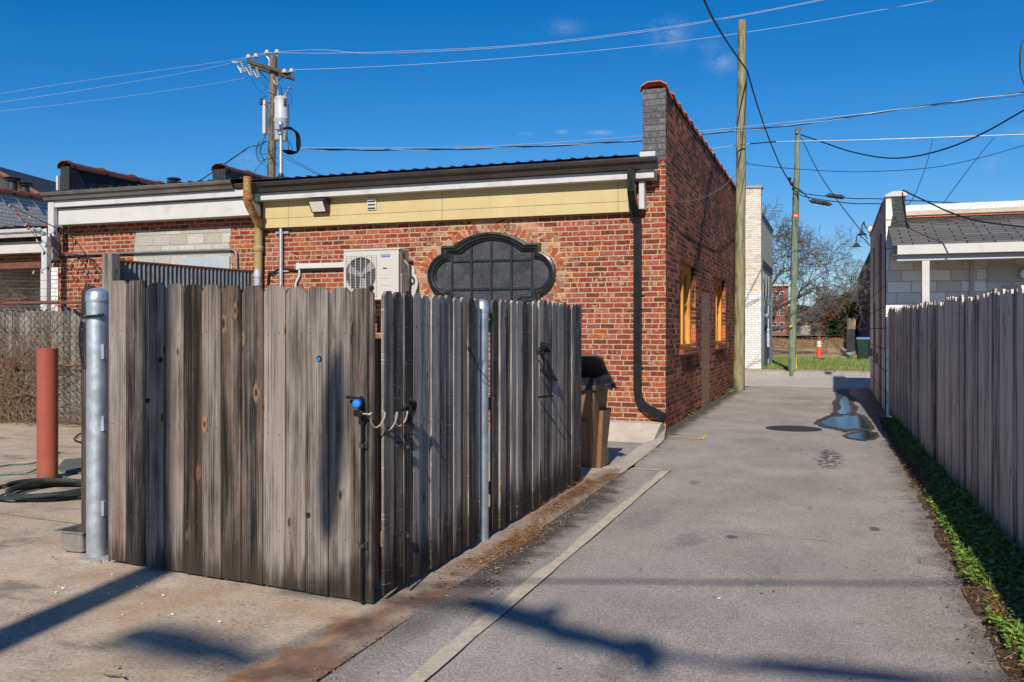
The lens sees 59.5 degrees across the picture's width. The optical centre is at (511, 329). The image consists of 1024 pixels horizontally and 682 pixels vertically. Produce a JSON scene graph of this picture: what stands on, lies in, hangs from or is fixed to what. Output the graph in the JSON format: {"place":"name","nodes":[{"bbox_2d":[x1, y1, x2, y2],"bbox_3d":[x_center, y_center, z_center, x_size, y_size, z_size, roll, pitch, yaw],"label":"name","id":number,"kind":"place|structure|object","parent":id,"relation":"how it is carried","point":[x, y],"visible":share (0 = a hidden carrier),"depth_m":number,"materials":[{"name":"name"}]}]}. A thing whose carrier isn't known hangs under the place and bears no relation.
{"place":"outdoors","nodes":[
{"label":"outdoors","id":0,"kind":"place"},
{"bbox_2d":[0,419,80,439],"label":"concrete pad","id":1,"kind":"object","parent":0,"point":[19,429],"depth_m":13.97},
{"bbox_2d":[0,188,61,313],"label":"white building","id":2,"kind":"structure","parent":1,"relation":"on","point":[21,253],"depth_m":18.65,"materials":[{"name":"brick"}]},
{"bbox_2d":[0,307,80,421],"bbox_3d":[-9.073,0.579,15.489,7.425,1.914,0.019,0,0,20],"label":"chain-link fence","id":3,"kind":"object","parent":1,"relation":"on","point":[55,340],"visible":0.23,"depth_m":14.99,"materials":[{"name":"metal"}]},
{"bbox_2d":[0,279,97,421],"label":"chain link fence","id":4,"kind":"object","parent":1,"relation":"on","point":[28,303],"visible":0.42,"depth_m":14.85,"materials":[{"name":"grey metal"}]},
{"bbox_2d":[0,282,80,426],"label":"dead vine","id":5,"kind":"object","parent":4,"relation":"attached to","point":[7,394],"visible":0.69,"depth_m":14.89,"materials":[{"name":"plant"}]},
{"bbox_2d":[254,269,260,284],"bbox_3d":[-3.469,0.319,12.200,0.100,2.290,0.100,0,0,20],"label":"vent pipe","id":6,"kind":"object","parent":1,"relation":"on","point":[257,276],"visible":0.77,"depth_m":12.16,"materials":[{"name":"grey plastic"}]},
{"bbox_2d":[0,436,627,681],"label":"concrete pad","id":7,"kind":"object","parent":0,"point":[79,627],"visible":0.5,"depth_m":4.98,"materials":[{"name":"concrete"}]},
{"bbox_2d":[0,452,71,478],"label":"thin hose","id":8,"kind":"object","parent":7,"relation":"on","point":[26,472],"visible":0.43,"depth_m":9.80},
{"bbox_2d":[0,478,80,501],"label":"garden hose","id":9,"kind":"object","parent":7,"relation":"on","point":[24,484],"visible":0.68,"depth_m":8.46,"materials":[{"name":"rubber"}]},
{"bbox_2d":[36,348,58,477],"bbox_3d":[-4.894,0.890,9.431,0.209,1.400,0.209,0,0,20],"label":"bollard","id":10,"kind":"object","parent":7,"relation":"on","point":[47,412],"visible":0.93,"depth_m":9.35,"materials":[{"name":"metal"}]},
{"bbox_2d":[58,458,80,473],"bbox_3d":[-4.877,1.559,10.269,0.588,0.014,1.671,0,0,-24],"label":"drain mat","id":11,"kind":"object","parent":7,"relation":"on","point":[72,465],"visible":0.45,"depth_m":10.16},
{"bbox_2d":[54,523,85,552],"bbox_3d":[-3.048,1.488,6.408,0.265,0.156,0.340,0,0,20],"label":"concrete block","id":12,"kind":"object","parent":7,"relation":"on","point":[73,538],"visible":0.52,"depth_m":6.28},
{"bbox_2d":[76,288,110,563],"bbox_3d":[-2.855,0.650,6.171,0.302,1.880,0.294,0,0,20],"label":"steel post","id":13,"kind":"object","parent":7,"relation":"on","point":[97,429],"visible":0.86,"depth_m":6.10,"materials":[{"name":"grey metal"}]},
{"bbox_2d":[73,309,103,369],"bbox_3d":[-2.901,0.066,6.125,0.241,0.413,0.078,0,0,20],"label":"rubber strap","id":14,"kind":"object","parent":13,"relation":"attached to","point":[81,324],"visible":0.99,"depth_m":6.13,"materials":[{"name":"rubber"}]},
{"bbox_2d":[102,253,253,291],"bbox_3d":[-4.316,0.329,11.804,0.161,2.483,2.487,0,0,25],"label":"corrugated screen","id":15,"kind":"object","parent":7,"relation":"on","point":[115,267],"visible":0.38,"depth_m":11.58,"materials":[{"name":"metal"}]},
{"bbox_2d":[81,286,329,531],"bbox_3d":[-2.293,0.619,8.228,0.144,1.862,4.070,0,0,20],"label":"board fence","id":16,"kind":"object","parent":7,"relation":"on","point":[83,433],"visible":0.02,"depth_m":6.33,"materials":[{"name":"wood"}]},
{"bbox_2d":[108,280,374,602],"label":"board gate","id":17,"kind":"structure","parent":7,"relation":"on","point":[233,455],"depth_m":5.51,"materials":[{"name":"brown wood"}]},
{"bbox_2d":[346,396,367,603],"bbox_3d":[-0.888,0.968,5.113,0.126,1.183,0.037,0,0,20],"label":"cane bolt","id":18,"kind":"object","parent":17,"relation":"attached to","point":[363,445],"visible":0.98,"depth_m":5.09,"materials":[{"name":"black metal"}]},
{"bbox_2d":[377,291,479,595],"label":"board gate","id":19,"kind":"structure","parent":7,"relation":"on","point":[429,366],"depth_m":5.74,"materials":[{"name":"grey wood"}]},
{"bbox_2d":[375,338,381,580],"bbox_3d":[-0.810,0.760,5.292,0.090,1.420,0.090,0,0,20],"label":"timber post","id":20,"kind":"object","parent":19,"relation":"attached to","point":[378,563],"visible":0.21,"depth_m":5.24,"materials":[{"name":"brown wood"}]},
{"bbox_2d":[403,400,414,586],"bbox_3d":[-0.618,0.979,5.337,0.048,1.122,0.101,0,0,-38],"label":"cane bolt","id":21,"kind":"object","parent":19,"relation":"attached to","point":[406,534],"visible":1,"depth_m":5.35,"materials":[{"name":"black metal"}]},
{"bbox_2d":[352,399,416,430],"bbox_3d":[-0.720,0.490,5.220,0.143,0.194,0.482,0,0,34],"label":"cable lock","id":22,"kind":"object","parent":21,"relation":"attached to","point":[356,403],"visible":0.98,"depth_m":5.15,"materials":[{"name":"grey plastic"}]},
{"bbox_2d":[476,299,488,540],"bbox_3d":[-0.226,0.680,6.708,0.107,1.820,0.107,0,0,20],"label":"steel post","id":23,"kind":"object","parent":7,"relation":"on","point":[484,422],"visible":0.68,"depth_m":6.66,"materials":[{"name":"metal"}]},
{"bbox_2d":[1,425,1014,680],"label":"dry leaves","id":24,"kind":"object","parent":7,"relation":"on","point":[607,533],"visible":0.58,"depth_m":5.84,"materials":[{"name":"brown plant"}]},
{"bbox_2d":[489,300,537,530],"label":"board gate","id":25,"kind":"structure","parent":7,"relation":"on","point":[513,409],"depth_m":7.26,"materials":[{"name":"grey wood"}]},
{"bbox_2d":[536,342,557,397],"bbox_3d":[0.305,0.354,7.856,0.129,0.490,0.259,0,0,20],"label":"rubber strap","id":26,"kind":"object","parent":25,"relation":"attached to","point":[544,349],"visible":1,"depth_m":7.83,"materials":[{"name":"rubber"}]},
{"bbox_2d":[537,300,581,504],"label":"board gate","id":27,"kind":"structure","parent":7,"relation":"on","point":[559,418],"depth_m":8.49,"materials":[{"name":"grey wood"}]},
{"bbox_2d":[0,0,1023,305],"label":"sky","id":28,"kind":"structure","parent":0,"point":[937,51],"materials":[{"name":"blue"}]},
{"bbox_2d":[489,429,642,464],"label":"concrete yard","id":29,"kind":"structure","parent":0,"point":[619,451],"depth_m":12.48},
{"bbox_2d":[581,354,612,467],"bbox_3d":[0.789,0.976,10.730,0.705,1.384,0.825,0,0,20],"label":"waste cart","id":30,"kind":"object","parent":29,"relation":"on","point":[595,416],"visible":0.43,"depth_m":10.47,"materials":[{"name":"plastic"}]},
{"bbox_2d":[581,374,616,392],"bbox_3d":[0.854,0.636,10.693,0.884,0.246,0.818,0,0,20],"label":"rubbish bag","id":31,"kind":"object","parent":30,"relation":"in","point":[604,382],"visible":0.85,"depth_m":10.30,"materials":[{"name":"plastic"}]},
{"bbox_2d":[608,420,662,442],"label":"concrete ramp","id":32,"kind":"structure","parent":29,"relation":"on","point":[633,431],"depth_m":13.66,"materials":[{"name":"concrete"}]},
{"bbox_2d":[591,431,664,473],"bbox_3d":[1.701,1.615,11.839,0.460,0.099,4.530,0,0,20],"label":"concrete apron","id":33,"kind":"object","parent":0,"point":[635,455],"visible":0.85,"depth_m":11.52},
{"bbox_2d":[310,423,1019,681],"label":"gravel","id":34,"kind":"structure","parent":0,"point":[965,624],"depth_m":5.67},
{"bbox_2d":[319,386,1012,681],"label":"alley","id":35,"kind":"structure","parent":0,"point":[675,556],"depth_m":5.56,"materials":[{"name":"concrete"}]},
{"bbox_2d":[403,468,669,681],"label":"concrete strip","id":36,"kind":"object","parent":35,"relation":"on","point":[440,658],"visible":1,"depth_m":5.19,"materials":[{"name":"concrete"}]},
{"bbox_2d":[424,470,670,681],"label":"joint crack","id":37,"kind":"object","parent":35,"relation":"on","point":[531,590],"visible":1,"depth_m":5.31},
{"bbox_2d":[733,19,747,390],"bbox_3d":[5.960,-3.113,23.315,0.378,9.973,0.512,0,0,20],"label":"wooden pole","id":38,"kind":"object","parent":35,"relation":"on","point":[739,323],"visible":0.92,"depth_m":23.23,"materials":[{"name":"brown wood"}]},
{"bbox_2d":[703,0,747,71],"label":"overhead wire","id":39,"kind":"object","parent":38,"relation":"attached to","point":[715,23],"visible":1,"depth_m":17.35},
{"bbox_2d":[746,145,1023,171],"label":"overhead wire","id":40,"kind":"object","parent":38,"relation":"attached to","point":[880,171],"visible":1,"depth_m":24.52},
{"bbox_2d":[462,435,1023,680],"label":"pine straw","id":41,"kind":"object","parent":35,"relation":"on","point":[513,538],"visible":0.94,"depth_m":6.70,"materials":[{"name":"plant"}]},
{"bbox_2d":[765,425,821,431],"bbox_3d":[4.464,1.562,14.194,0.857,0.013,0.857,0,0,20],"label":"manhole cover","id":42,"kind":"object","parent":35,"relation":"on","point":[790,428],"visible":1,"depth_m":14.11,"materials":[{"name":"metal"}]},
{"bbox_2d":[813,388,874,431],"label":"wet asphalt","id":43,"kind":"structure","parent":35,"relation":"on","point":[840,393],"depth_m":16.75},
{"bbox_2d":[821,415,868,429],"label":"puddle","id":44,"kind":"object","parent":43,"relation":"on","point":[845,422],"visible":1,"depth_m":15.11,"materials":[{"name":"blue liquid"}]},
{"bbox_2d":[838,396,851,413],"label":"puddle","id":45,"kind":"object","parent":43,"relation":"on","point":[846,408],"visible":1,"depth_m":18.26,"materials":[{"name":"blue liquid"}]},
{"bbox_2d":[841,431,878,440],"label":"wet asphalt","id":46,"kind":"structure","parent":35,"relation":"on","point":[872,438],"depth_m":13.27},
{"bbox_2d":[847,432,874,438],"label":"puddle","id":47,"kind":"object","parent":46,"relation":"on","point":[866,435],"visible":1,"depth_m":13.25,"materials":[{"name":"blue liquid"}]},
{"bbox_2d":[627,336,834,469],"bbox_3d":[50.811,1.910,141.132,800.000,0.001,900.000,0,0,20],"label":"ground","id":48,"kind":"structure","parent":0,"point":[633,465],"depth_m":13.28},
{"bbox_2d":[40,160,272,311],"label":"brick building","id":49,"kind":"structure","parent":48,"relation":"on","point":[102,210],"depth_m":17.28,"materials":[{"name":"brick"}]},
{"bbox_2d":[0,194,101,285],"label":"string lights","id":50,"kind":"object","parent":49,"relation":"hanging from","point":[59,245],"visible":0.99,"depth_m":17.13,"materials":[{"name":"black plastic"}]},
{"bbox_2d":[58,248,237,268],"bbox_3d":[-7.178,-0.732,17.443,4.369,1.604,0.044,0,0,20],"label":"wall conduit","id":51,"kind":"object","parent":49,"relation":"attached to","point":[194,250],"depth_m":17.23,"materials":[{"name":"grey metal"}]},
{"bbox_2d":[234,80,735,447],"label":"brick building","id":52,"kind":"structure","parent":48,"relation":"on","point":[630,260],"depth_m":14.99,"materials":[{"name":"red brick"}]},
{"bbox_2d":[274,121,289,284],"bbox_3d":[-4.225,-1.269,16.369,0.280,5.079,0.280,0,0,20],"label":"service mast","id":53,"kind":"object","parent":52,"relation":"attached to","point":[278,126],"visible":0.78,"depth_m":16.34,"materials":[{"name":"metal"}]},
{"bbox_2d":[282,127,300,154],"bbox_3d":[-4.134,-3.519,16.581,0.177,0.501,0.755,0,0,13],"label":"drip loop","id":54,"kind":"object","parent":53,"relation":"attached to","point":[298,145],"visible":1,"depth_m":16.81,"materials":[{"name":"black rubber"}]},
{"bbox_2d":[267,268,343,286],"bbox_3d":[-3.512,-0.479,16.142,2.158,1.298,0.041,0,0,19],"label":"cable run","id":55,"kind":"object","parent":53,"relation":"attached to","point":[273,272],"visible":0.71,"depth_m":16.23,"materials":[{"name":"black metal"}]},
{"bbox_2d":[294,262,343,286],"bbox_3d":[-3.264,-0.121,16.047,1.468,2.181,0.085,0,0,20],"label":"line duct","id":56,"kind":"object","parent":52,"relation":"attached to","point":[299,266],"visible":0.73,"depth_m":16.12,"materials":[{"name":"white paint"}]},
{"bbox_2d":[308,198,329,212],"bbox_3d":[-3.432,-2.209,15.908,0.330,0.240,0.220,0,0,20],"label":"wall light","id":57,"kind":"object","parent":52,"relation":"attached to","point":[319,205],"visible":1,"depth_m":15.85,"materials":[{"name":"white metal"}]},
{"bbox_2d":[367,198,376,209],"bbox_3d":[-2.455,-2.197,15.654,0.170,0.200,0.056,0,0,20],"label":"dryer vent","id":58,"kind":"object","parent":52,"relation":"attached to","point":[371,203],"visible":1,"depth_m":15.64,"materials":[{"name":"white paint"}]},
{"bbox_2d":[343,248,408,299],"bbox_3d":[-2.277,-0.688,15.399,1.084,1.360,0.638,0,0,20],"label":"heat pump","id":59,"kind":"object","parent":52,"relation":"attached to","point":[381,270],"visible":0.81,"depth_m":15.11,"materials":[{"name":"white plastic"}]},
{"bbox_2d":[409,264,417,292],"bbox_3d":[-1.812,-0.801,15.337,0.313,0.669,0.438,0,0,20],"label":"pipe elbow cover","id":60,"kind":"object","parent":52,"relation":"attached to","point":[414,281],"visible":0.5,"depth_m":15.43,"materials":[{"name":"white paint"}]},
{"bbox_2d":[427,232,555,316],"bbox_3d":[-0.357,-0.930,15.038,2.290,1.416,0.145,0,0,20],"label":"window","id":61,"kind":"structure","parent":52,"relation":"in","point":[489,266],"depth_m":15.05,"materials":[{"name":"black glass"}]},
{"bbox_2d":[300,92,1023,150],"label":"service cable","id":62,"kind":"object","parent":52,"relation":"attached to","point":[642,140],"visible":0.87,"depth_m":21.71,"materials":[{"name":"rubber"}]},
{"bbox_2d":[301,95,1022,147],"bbox_3d":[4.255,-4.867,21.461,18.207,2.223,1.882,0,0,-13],"label":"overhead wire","id":63,"kind":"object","parent":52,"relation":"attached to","point":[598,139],"visible":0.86,"depth_m":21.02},
{"bbox_2d":[680,263,690,347],"bbox_3d":[3.064,-0.430,16.274,0.160,1.520,1.860,0,0,20],"label":"side window","id":64,"kind":"structure","parent":52,"relation":"in","point":[685,271],"depth_m":16.98,"materials":[{"name":"brown wood"}]},
{"bbox_2d":[716,279,721,343],"bbox_3d":[4.741,-0.430,20.932,0.160,1.520,1.900,0,0,20],"label":"side window","id":65,"kind":"structure","parent":52,"relation":"in","point":[718,283],"depth_m":21.69,"materials":[{"name":"brown wood"}]},
{"bbox_2d":[772,334,826,335],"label":"ground","id":66,"kind":"structure","parent":0,"point":[800,335],"depth_m":81.68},
{"bbox_2d":[772,283,789,338],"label":"school building","id":67,"kind":"structure","parent":66,"relation":"on","point":[780,321],"depth_m":170.00,"materials":[{"name":"brick"}]},
{"bbox_2d":[781,309,806,338],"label":"bare tree","id":68,"kind":"object","parent":66,"relation":"on","point":[787,319],"visible":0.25,"depth_m":131.84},
{"bbox_2d":[788,324,820,338],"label":"backstop fence","id":69,"kind":"object","parent":66,"relation":"on","point":[800,328],"visible":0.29,"depth_m":92.00,"materials":[{"name":"grey metal"}]},
{"bbox_2d":[803,303,831,337],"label":"bare tree","id":70,"kind":"object","parent":66,"relation":"on","point":[817,315],"visible":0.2,"depth_m":113.39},
{"bbox_2d":[808,312,842,338],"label":"autumn shrub","id":71,"kind":"object","parent":66,"relation":"on","point":[830,318],"visible":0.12,"depth_m":82.41,"materials":[{"name":"brown plant"}]},
{"bbox_2d":[818,309,843,338],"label":"autumn shrub","id":72,"kind":"object","parent":66,"relation":"on","point":[825,323],"visible":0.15,"depth_m":83.46,"materials":[{"name":"brown plant"}]},
{"bbox_2d":[809,270,858,317],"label":"bare tree","id":73,"kind":"object","parent":66,"relation":"on","point":[823,303],"visible":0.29,"depth_m":90.93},
{"bbox_2d":[828,319,846,338],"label":"evergreen shrub","id":74,"kind":"object","parent":66,"relation":"on","point":[833,323],"visible":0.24,"depth_m":78.63,"materials":[{"name":"green plant"}]},
{"bbox_2d":[827,293,857,334],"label":"autumn shrub","id":75,"kind":"object","parent":66,"relation":"on","point":[845,308],"visible":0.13,"depth_m":80.15,"materials":[{"name":"brown plant"}]},
{"bbox_2d":[828,320,857,338],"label":"evergreen shrub","id":76,"kind":"object","parent":66,"relation":"on","point":[831,332],"visible":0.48,"depth_m":77.55,"materials":[{"name":"green plant"}]},
{"bbox_2d":[833,282,857,335],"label":"autumn shrub","id":77,"kind":"object","parent":66,"relation":"on","point":[854,309],"visible":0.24,"depth_m":77.96,"materials":[{"name":"brown plant"}]},
{"bbox_2d":[788,305,818,333],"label":"wooded hills","id":78,"kind":"structure","parent":0,"point":[802,314],"depth_m":324.83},
{"bbox_2d":[745,375,869,389],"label":"street","id":79,"kind":"structure","parent":0,"point":[828,382],"depth_m":27.22,"materials":[{"name":"concrete"}]},
{"bbox_2d":[0,167,55,192],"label":"house roof","id":80,"kind":"structure","parent":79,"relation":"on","point":[40,185],"depth_m":36.10,"materials":[{"name":"metal"}]},
{"bbox_2d":[3,176,21,190],"bbox_3d":[-18.417,-5.120,33.000,0.624,1.042,0.624,0,0,20],"label":"roof vent","id":81,"kind":"object","parent":80,"relation":"on","point":[12,181],"visible":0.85,"depth_m":32.86,"materials":[{"name":"metal"}]},
{"bbox_2d":[17,181,32,192],"bbox_3d":[-17.956,-4.936,33.000,0.576,1.042,0.576,0,0,20],"label":"roof vent","id":82,"kind":"object","parent":80,"relation":"on","point":[24,185],"visible":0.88,"depth_m":32.86,"materials":[{"name":"metal"}]},
{"bbox_2d":[231,49,294,176],"bbox_3d":[-8.817,-4.077,31.851,2.204,11.898,0.649,0,0,-6],"label":"utility pole","id":83,"kind":"object","parent":79,"relation":"on","point":[278,107],"visible":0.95,"depth_m":31.86,"materials":[{"name":"brown wood"}]},
{"bbox_2d":[0,0,821,101],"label":"overhead wire","id":84,"kind":"object","parent":83,"relation":"attached to","point":[443,49],"visible":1,"depth_m":30.18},
{"bbox_2d":[294,0,934,69],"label":"overhead wire","id":85,"kind":"object","parent":83,"relation":"attached to","point":[625,47],"visible":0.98,"depth_m":28.71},
{"bbox_2d":[788,127,808,375],"bbox_3d":[9.656,-2.644,30.169,0.714,8.440,0.665,0,0,20],"label":"wooden pole","id":86,"kind":"object","parent":79,"relation":"on","point":[793,287],"visible":1,"depth_m":30.32,"materials":[{"name":"brown wood"}]},
{"bbox_2d":[748,72,792,186],"bbox_3d":[7.741,-5.745,26.736,0.192,1.942,7.804,0,0,26],"label":"overhead wire","id":87,"kind":"object","parent":86,"relation":"attached to","point":[764,126],"visible":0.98,"depth_m":25.78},
{"bbox_2d":[801,138,867,238],"bbox_3d":[9.702,-4.500,27.451,0.177,4.019,5.713,0,0,0],"label":"overhead wire","id":88,"kind":"object","parent":86,"relation":"attached to","point":[831,191],"visible":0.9,"depth_m":26.89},
{"bbox_2d":[796,191,880,203],"bbox_3d":[11.654,-3.885,26.943,0.564,1.631,7.717,0,0,-36],"label":"overhead wire","id":89,"kind":"object","parent":86,"relation":"attached to","point":[837,201],"visible":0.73,"depth_m":28.44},
{"bbox_2d":[808,199,832,205],"bbox_3d":[10.065,-4.147,29.200,0.777,0.241,0.145,0,0,0],"label":"splice case","id":90,"kind":"object","parent":89,"relation":"hanging from","point":[821,202],"visible":1,"depth_m":29.14,"materials":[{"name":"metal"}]},
{"bbox_2d":[711,134,1023,148],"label":"overhead wire","id":91,"kind":"object","parent":86,"relation":"attached to","point":[880,139],"visible":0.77,"depth_m":25.71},
{"bbox_2d":[797,189,956,202],"bbox_3d":[11.654,-4.029,26.943,0.564,1.545,7.717,0,0,-36],"label":"overhead wire","id":92,"kind":"object","parent":86,"relation":"attached to","point":[875,198],"visible":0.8,"depth_m":27.46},
{"bbox_2d":[801,109,1023,158],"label":"overhead wire","id":93,"kind":"object","parent":86,"relation":"attached to","point":[921,154],"visible":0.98,"depth_m":24.94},
{"bbox_2d":[745,371,869,377],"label":"kerb","id":94,"kind":"structure","parent":79,"relation":"on","point":[810,374],"depth_m":30.12,"materials":[{"name":"grey concrete"}]},
{"bbox_2d":[745,369,869,372],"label":"sidewalk","id":95,"kind":"structure","parent":0,"point":[862,371],"depth_m":31.28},
{"bbox_2d":[772,338,857,348],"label":"dry bank","id":96,"kind":"structure","parent":0,"point":[806,341],"depth_m":66.73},
{"bbox_2d":[773,336,856,348],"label":"dry leaves","id":97,"kind":"object","parent":96,"relation":"on","point":[808,343],"visible":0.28,"depth_m":65.08,"materials":[{"name":"plant"}]},
{"bbox_2d":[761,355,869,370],"bbox_3d":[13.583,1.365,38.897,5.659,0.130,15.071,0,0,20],"label":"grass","id":98,"kind":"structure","parent":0,"point":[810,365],"depth_m":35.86,"materials":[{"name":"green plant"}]},
{"bbox_2d":[763,348,869,369],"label":"grass lot","id":99,"kind":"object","parent":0,"point":[812,352],"depth_m":53.58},
{"bbox_2d":[745,185,772,368],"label":"cream building","id":100,"kind":"structure","parent":99,"relation":"on","point":[758,294],"depth_m":32.62,"materials":[{"name":"brick"}]},
{"bbox_2d":[767,304,769,364],"bbox_3d":[10.142,0.170,35.461,0.060,2.400,2.800,0,0,20],"label":"door","id":101,"kind":"structure","parent":100,"relation":"in","point":[768,305],"depth_m":35.41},
{"bbox_2d":[762,195,869,354],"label":"bare tree","id":102,"kind":"object","parent":99,"relation":"on","point":[778,305],"visible":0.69,"depth_m":48.53,"materials":[{"name":"brown plant"}]},
{"bbox_2d":[813,337,825,358],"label":"traffic cone","id":103,"kind":"object","parent":99,"relation":"on","point":[819,350],"visible":0.98,"depth_m":42.38,"materials":[{"name":"plastic"}]},
{"bbox_2d":[840,348,855,358],"bbox_3d":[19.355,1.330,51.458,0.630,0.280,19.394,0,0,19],"label":"concrete step","id":104,"kind":"object","parent":99,"relation":"on","point":[848,354],"visible":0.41,"depth_m":46.82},
{"bbox_2d":[846,318,855,351],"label":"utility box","id":105,"kind":"object","parent":104,"relation":"on","point":[850,338],"visible":1,"depth_m":46.98,"materials":[{"name":"wood"}]},
{"bbox_2d":[851,252,869,353],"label":"dark brick building","id":106,"kind":"structure","parent":99,"relation":"on","point":[865,329],"depth_m":57.17,"materials":[{"name":"brick"}]},
{"bbox_2d":[856,337,869,358],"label":"waste cart","id":107,"kind":"object","parent":99,"relation":"on","point":[863,346],"visible":0.88,"depth_m":42.14,"materials":[{"name":"plastic"}]},
{"bbox_2d":[878,417,1023,681],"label":"verge soil","id":108,"kind":"structure","parent":0,"point":[1018,672],"depth_m":5.97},
{"bbox_2d":[881,415,1023,665],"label":"weeds","id":109,"kind":"object","parent":108,"relation":"on","point":[986,563],"visible":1,"depth_m":6.30,"materials":[{"name":"green plant"}]},
{"bbox_2d":[889,285,1023,552],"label":"board fence","id":110,"kind":"object","parent":108,"relation":"on","point":[956,386],"visible":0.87,"depth_m":7.99,"materials":[{"name":"grey wood"}]},
{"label":"yard ground","id":111,"kind":"structure","parent":0,"visible":0},
{"bbox_2d":[869,191,1023,416],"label":"block building","id":112,"kind":"structure","parent":111,"relation":"on","point":[922,253],"depth_m":16.24,"materials":[{"name":"concrete"}]},
{"bbox_2d":[902,190,1023,227],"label":"overhead wire","id":113,"kind":"object","parent":112,"relation":"attached to","point":[961,215],"visible":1,"depth_m":14.29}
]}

